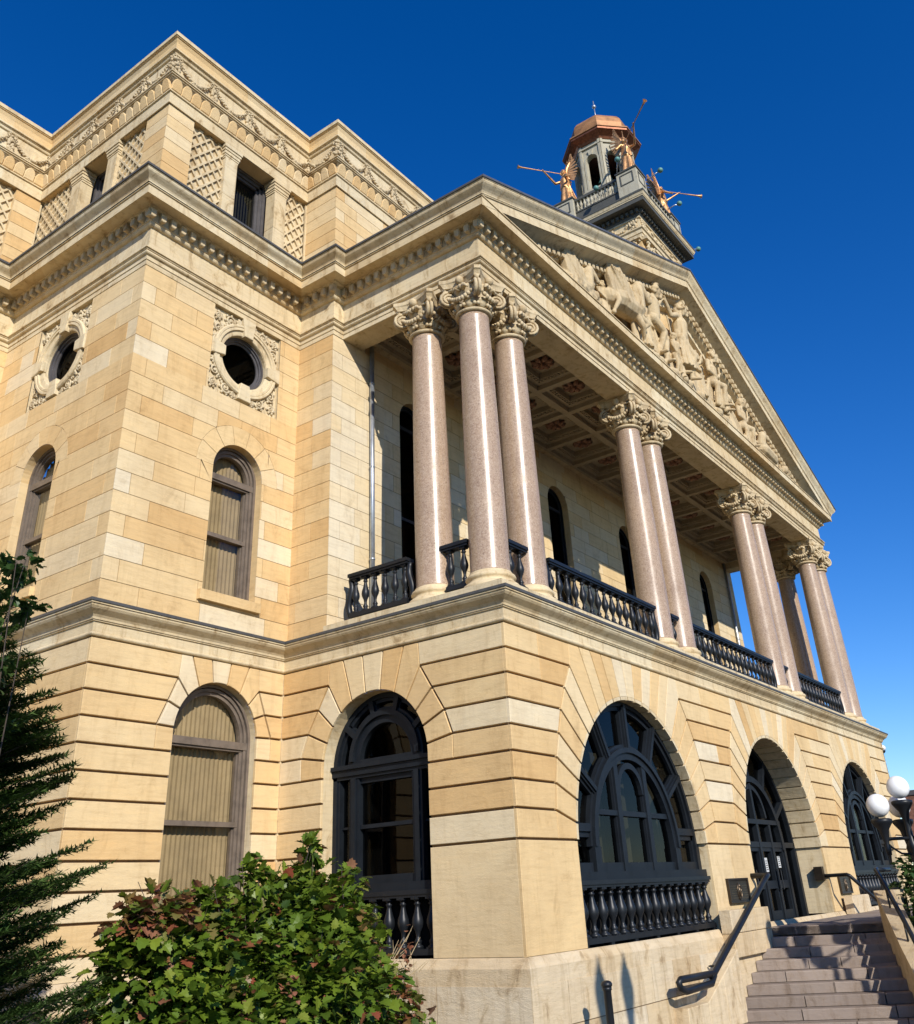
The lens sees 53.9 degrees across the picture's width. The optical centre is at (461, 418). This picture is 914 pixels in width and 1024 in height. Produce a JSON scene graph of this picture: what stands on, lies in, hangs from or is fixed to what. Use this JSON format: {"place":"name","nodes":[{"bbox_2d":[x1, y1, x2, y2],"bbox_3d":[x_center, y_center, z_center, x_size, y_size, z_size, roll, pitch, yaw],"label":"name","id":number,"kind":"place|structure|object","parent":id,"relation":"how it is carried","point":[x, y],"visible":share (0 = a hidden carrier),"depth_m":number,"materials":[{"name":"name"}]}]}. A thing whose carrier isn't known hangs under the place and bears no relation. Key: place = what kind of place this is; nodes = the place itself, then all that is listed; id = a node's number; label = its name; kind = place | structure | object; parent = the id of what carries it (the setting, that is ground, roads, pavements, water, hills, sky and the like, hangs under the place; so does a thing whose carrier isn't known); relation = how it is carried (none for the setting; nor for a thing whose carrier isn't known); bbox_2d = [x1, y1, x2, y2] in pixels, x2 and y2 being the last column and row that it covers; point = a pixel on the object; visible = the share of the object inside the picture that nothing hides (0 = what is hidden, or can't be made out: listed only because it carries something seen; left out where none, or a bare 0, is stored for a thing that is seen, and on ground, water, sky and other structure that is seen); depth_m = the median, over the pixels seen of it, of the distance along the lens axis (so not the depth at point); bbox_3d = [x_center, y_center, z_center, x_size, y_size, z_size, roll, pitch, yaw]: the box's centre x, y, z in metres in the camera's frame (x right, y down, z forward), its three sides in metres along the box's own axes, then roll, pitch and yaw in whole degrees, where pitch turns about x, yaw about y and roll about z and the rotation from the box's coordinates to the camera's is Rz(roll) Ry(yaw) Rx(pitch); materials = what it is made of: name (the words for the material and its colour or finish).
{"place":"outdoors","nodes":[
{"label":"outdoors","id":0,"kind":"place"},
{"bbox_2d":[0,0,913,864],"label":"sky","id":1,"kind":"structure","parent":0,"point":[792,121],"materials":[{"name":"blue"}]},
{"bbox_2d":[905,790,913,834],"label":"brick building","id":2,"kind":"structure","parent":0,"point":[910,795],"depth_m":71.53,"materials":[{"name":"brown brick"}]},
{"label":"ground","id":3,"kind":"structure","parent":0,"visible":0},
{"bbox_2d":[0,31,913,1023],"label":"courthouse","id":4,"kind":"structure","parent":3,"relation":"on","point":[390,529],"depth_m":20.64,"materials":[{"name":"stone"}]},
{"bbox_2d":[10,447,55,591],"bbox_3d":[-9.000,1.969,19.876,2.060,4.840,0.700,-21,-33,30],"label":"sash window","id":5,"kind":"structure","parent":4,"relation":"in","point":[38,491],"depth_m":19.93,"materials":[{"name":"beige glass"}]},
{"bbox_2d":[92,170,105,201],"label":"attic window","id":6,"kind":"structure","parent":4,"relation":"in","point":[99,184],"depth_m":24.49,"materials":[{"name":"black glass"}]},
{"bbox_2d":[158,684,249,907],"bbox_3d":[-5.194,7.191,17.656,0.700,5.940,2.780,-21,-33,30],"label":"sash window","id":7,"kind":"structure","parent":4,"relation":"in","point":[203,831],"depth_m":17.66,"materials":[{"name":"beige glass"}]},
{"bbox_2d":[202,426,255,600],"bbox_3d":[-5.452,2.050,20.432,0.700,4.957,2.126,-21,-33,30],"label":"sash window","id":8,"kind":"structure","parent":4,"relation":"in","point":[228,553],"depth_m":20.29,"materials":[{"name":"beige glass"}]},
{"bbox_2d":[233,167,265,235],"bbox_3d":[-6.158,-5.277,24.346,0.800,3.100,1.550,-21,-33,30],"label":"attic window","id":9,"kind":"structure","parent":4,"relation":"in","point":[249,200],"depth_m":24.72,"materials":[{"name":"black glass"}]},
{"bbox_2d":[327,690,433,959],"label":"arched iron window","id":10,"kind":"structure","parent":4,"relation":"in","point":[381,815],"depth_m":17.41,"materials":[{"name":"metal"}]},
{"bbox_2d":[399,406,415,596],"bbox_3d":[-1.454,2.252,24.268,0.680,8.100,4.200,-21,-33,30],"label":"loggia window","id":11,"kind":"structure","parent":4,"relation":"in","point":[406,414],"depth_m":24.05,"materials":[{"name":"glass"}]},
{"bbox_2d":[548,488,572,604],"bbox_3d":[3.064,4.932,29.760,0.680,8.100,4.200,-21,-33,30],"label":"loggia window","id":12,"kind":"structure","parent":4,"relation":"in","point":[555,509],"depth_m":30.19,"materials":[{"name":"glass"}]},
{"bbox_2d":[553,101,695,264],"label":"bell tower","id":13,"kind":"structure","parent":4,"relation":"on","point":[626,204],"depth_m":51.93,"materials":[{"name":"stone"}]},
{"bbox_2d":[517,154,577,200],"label":"angel statue","id":14,"kind":"object","parent":13,"relation":"on","point":[568,174],"visible":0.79,"depth_m":53.69,"materials":[{"name":"gold metal"}]},
{"bbox_2d":[593,185,599,195],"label":"floodlight","id":15,"kind":"object","parent":13,"relation":"attached to","point":[595,187],"visible":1,"depth_m":50.54,"materials":[{"name":"teal metal"}]},
{"bbox_2d":[614,156,619,172],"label":"floodlight","id":16,"kind":"object","parent":13,"relation":"on","point":[617,159],"visible":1,"depth_m":50.14,"materials":[{"name":"teal metal"}]},
{"bbox_2d":[610,99,646,170],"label":"angel statue","id":17,"kind":"object","parent":13,"relation":"on","point":[623,148],"visible":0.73,"depth_m":51.48,"materials":[{"name":"gold metal"}]},
{"bbox_2d":[647,167,662,180],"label":"floodlight","id":18,"kind":"object","parent":13,"relation":"attached to","point":[660,170],"visible":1,"depth_m":50.93,"materials":[{"name":"teal metal"}]},
{"bbox_2d":[646,169,701,212],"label":"angel statue","id":19,"kind":"object","parent":13,"relation":"on","point":[657,191],"visible":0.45,"depth_m":55.66,"materials":[{"name":"gold metal"}]},
{"bbox_2d":[668,201,681,209],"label":"floodlight","id":20,"kind":"object","parent":13,"relation":"attached to","point":[679,203],"visible":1,"depth_m":53.23,"materials":[{"name":"teal metal"}]},
{"bbox_2d":[619,528,638,630],"bbox_3d":[6.066,6.713,33.410,0.680,8.100,4.200,-21,-33,30],"label":"loggia window","id":21,"kind":"structure","parent":4,"relation":"in","point":[624,543],"depth_m":33.91,"materials":[{"name":"glass"}]},
{"bbox_2d":[575,702,706,947],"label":"arched iron window","id":22,"kind":"structure","parent":4,"relation":"in","point":[635,821],"depth_m":19.14,"materials":[{"name":"metal"}]},
{"bbox_2d":[700,574,718,662],"bbox_3d":[10.495,9.340,38.794,0.680,8.100,4.200,-21,-33,30],"label":"loggia window","id":23,"kind":"structure","parent":4,"relation":"in","point":[708,613],"depth_m":39.34,"materials":[{"name":"glass"}]},
{"bbox_2d":[725,878,750,903],"bbox_3d":[6.540,11.110,21.188,0.094,0.520,1.260,-21,-33,30],"label":"wall plaque","id":24,"kind":"object","parent":4,"relation":"attached to","point":[738,890],"depth_m":21.11,"materials":[{"name":"grey metal"}]},
{"bbox_2d":[750,847,772,920],"bbox_3d":[8.108,12.656,24.484,0.257,1.800,0.840,-21,-33,30],"label":"entrance door","id":25,"kind":"structure","parent":4,"relation":"in","point":[759,862],"depth_m":24.71,"materials":[{"name":"metal"}]},
{"bbox_2d":[762,847,784,919],"bbox_3d":[8.691,13.002,25.193,0.257,1.800,0.840,-21,-33,30],"label":"entrance door","id":26,"kind":"structure","parent":4,"relation":"in","point":[779,914],"depth_m":25.35,"materials":[{"name":"metal"}]},
{"bbox_2d":[774,848,795,917],"bbox_3d":[9.268,13.344,25.894,0.257,1.800,0.840,-21,-33,30],"label":"entrance door","id":27,"kind":"structure","parent":4,"relation":"in","point":[784,883],"depth_m":26.00,"materials":[{"name":"metal"}]},
{"bbox_2d":[813,866,825,880],"bbox_3d":[10.628,13.498,26.706,0.240,0.360,0.220,-21,-33,30],"label":"wall box","id":28,"kind":"object","parent":4,"relation":"attached to","point":[819,873],"visible":1,"depth_m":26.63,"materials":[{"name":"brown metal"}]},
{"bbox_2d":[837,877,853,893],"bbox_3d":[11.729,14.213,27.479,0.094,0.520,1.150,-21,-33,30],"label":"wall plaque","id":29,"kind":"object","parent":4,"relation":"attached to","point":[845,885],"depth_m":27.37,"materials":[{"name":"grey metal"}]},
{"bbox_2d":[824,873,877,902],"bbox_3d":[11.587,14.015,26.563,1.664,1.098,1.068,18,-34,-34],"label":"handrail","id":30,"kind":"object","parent":4,"relation":"attached to","point":[860,885],"visible":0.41,"depth_m":26.17,"materials":[{"name":"black metal"}]},
{"bbox_2d":[809,763,895,915],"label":"arched iron window","id":31,"kind":"structure","parent":4,"relation":"in","point":[867,846],"depth_m":32.11,"materials":[{"name":"metal"}]},
{"bbox_2d":[601,980,614,1023],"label":"bollard","id":32,"kind":"object","parent":3,"relation":"on","point":[606,985],"visible":1,"depth_m":14.17,"materials":[{"name":"black metal"}]},
{"bbox_2d":[674,906,772,1023],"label":"cheek wall","id":33,"kind":"structure","parent":3,"relation":"on","point":[722,1000],"depth_m":18.96,"materials":[{"name":"stone"}]},
{"bbox_2d":[676,872,769,994],"bbox_3d":[5.603,10.938,19.388,0.562,2.002,6.058,-21,-33,30],"label":"handrail","id":34,"kind":"object","parent":33,"relation":"attached to","point":[711,975],"visible":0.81,"depth_m":18.34,"materials":[{"name":"black metal"}]},
{"bbox_2d":[745,904,913,1023],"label":"staircase","id":35,"kind":"structure","parent":3,"relation":"on","point":[844,969],"depth_m":19.56,"materials":[{"name":"stone"}]},
{"bbox_2d":[843,894,871,913],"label":"stone block","id":36,"kind":"structure","parent":35,"relation":"on","point":[857,904],"depth_m":26.90,"materials":[{"name":"beige stone"}]},
{"bbox_2d":[866,776,913,862],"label":"street lamp","id":37,"kind":"object","parent":3,"relation":"on","point":[898,804],"visible":1,"depth_m":19.98,"materials":[{"name":"black paint"}]},
{"bbox_2d":[874,889,913,996],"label":"parapet wall","id":38,"kind":"structure","parent":3,"relation":"on","point":[901,946],"depth_m":19.68,"materials":[{"name":"stone"}]},
{"bbox_2d":[873,867,913,943],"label":"handrail","id":39,"kind":"object","parent":38,"relation":"attached to","point":[889,895],"visible":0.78,"depth_m":19.91,"materials":[{"name":"black metal"}]},
{"bbox_2d":[888,855,913,924],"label":"leafy bush","id":40,"kind":"object","parent":3,"relation":"on","point":[909,883],"visible":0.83,"depth_m":21.51,"materials":[{"name":"green plant"}]},
{"label":"planting bed","id":41,"kind":"structure","parent":3,"relation":"on","visible":0},
{"bbox_2d":[0,549,52,752],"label":"leafy sapling","id":42,"kind":"object","parent":41,"relation":"on","point":[9,566],"visible":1,"depth_m":8.69,"materials":[{"name":"green plant"}]},
{"bbox_2d":[0,585,126,1023],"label":"conifer tree","id":43,"kind":"object","parent":41,"relation":"on","point":[21,739],"visible":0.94,"depth_m":9.84,"materials":[{"name":"green plant"}]},
{"bbox_2d":[60,830,436,1023],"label":"flowering shrub","id":44,"kind":"object","parent":41,"relation":"on","point":[302,948],"visible":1,"depth_m":11.02,"materials":[{"name":"green plant"}]}
]}

